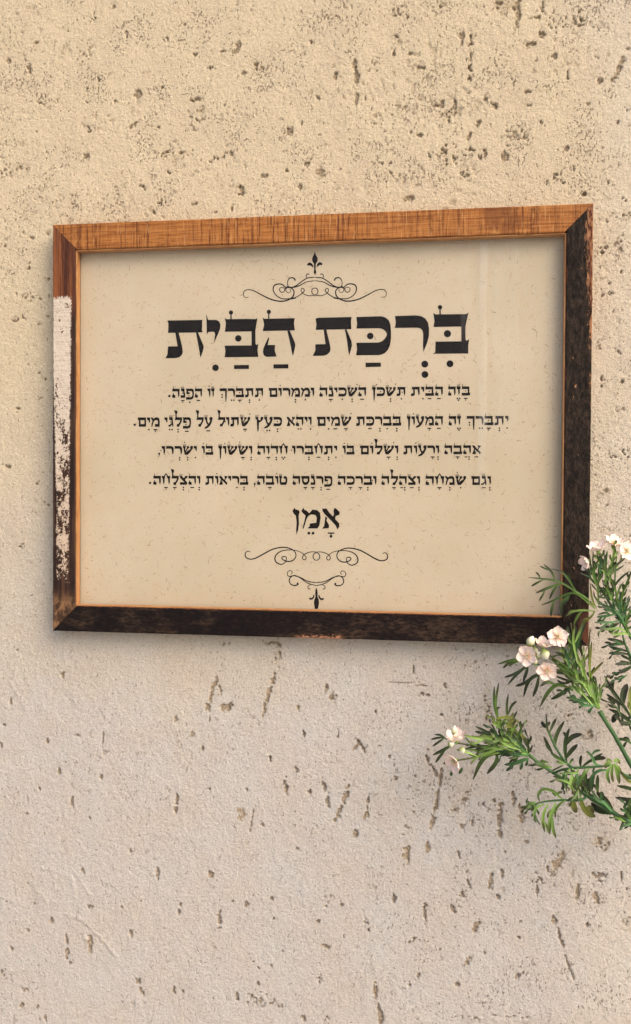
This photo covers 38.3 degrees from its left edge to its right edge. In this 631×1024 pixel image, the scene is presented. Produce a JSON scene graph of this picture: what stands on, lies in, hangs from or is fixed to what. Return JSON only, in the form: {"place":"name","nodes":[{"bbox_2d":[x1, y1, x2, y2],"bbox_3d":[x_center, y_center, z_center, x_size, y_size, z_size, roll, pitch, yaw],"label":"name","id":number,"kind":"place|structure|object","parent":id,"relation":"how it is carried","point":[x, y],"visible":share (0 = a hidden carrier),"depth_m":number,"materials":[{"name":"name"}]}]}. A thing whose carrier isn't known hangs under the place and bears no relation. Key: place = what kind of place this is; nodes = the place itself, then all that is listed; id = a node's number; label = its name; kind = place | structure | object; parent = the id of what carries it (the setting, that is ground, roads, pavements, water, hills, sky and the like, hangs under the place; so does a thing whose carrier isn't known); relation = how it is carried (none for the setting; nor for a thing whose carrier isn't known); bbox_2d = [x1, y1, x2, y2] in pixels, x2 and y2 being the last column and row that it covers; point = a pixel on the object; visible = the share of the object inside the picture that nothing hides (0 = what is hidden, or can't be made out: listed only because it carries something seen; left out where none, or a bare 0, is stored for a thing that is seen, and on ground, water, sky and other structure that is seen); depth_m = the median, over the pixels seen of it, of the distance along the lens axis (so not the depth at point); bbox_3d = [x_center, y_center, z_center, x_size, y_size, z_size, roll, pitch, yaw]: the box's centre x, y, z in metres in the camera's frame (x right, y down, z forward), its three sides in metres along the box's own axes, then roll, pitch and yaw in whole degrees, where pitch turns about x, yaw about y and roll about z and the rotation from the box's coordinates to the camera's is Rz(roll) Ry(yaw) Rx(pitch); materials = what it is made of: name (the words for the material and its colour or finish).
{"place":"outdoors","nodes":[
{"label":"outdoors","id":0,"kind":"place"},
{"bbox_2d":[431,533,630,837],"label":"flowering plant","id":1,"kind":"object","parent":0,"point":[513,737],"visible":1,"depth_m":1.08,"materials":[{"name":"green plant"}]},
{"label":"ground","id":2,"kind":"structure","parent":0,"visible":0},
{"bbox_2d":[0,0,630,1023],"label":"plaster wall","id":3,"kind":"structure","parent":2,"relation":"on","point":[242,830],"depth_m":1.20,"materials":[{"name":"beige paint"}]},
{"bbox_2d":[53,203,592,645],"bbox_3d":[-0.005,-0.109,1.182,0.700,0.545,0.024,0,1,8],"label":"picture frame","id":4,"kind":"object","parent":3,"relation":"attached to","point":[372,425],"visible":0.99,"depth_m":1.18,"materials":[{"name":"beige paper"}]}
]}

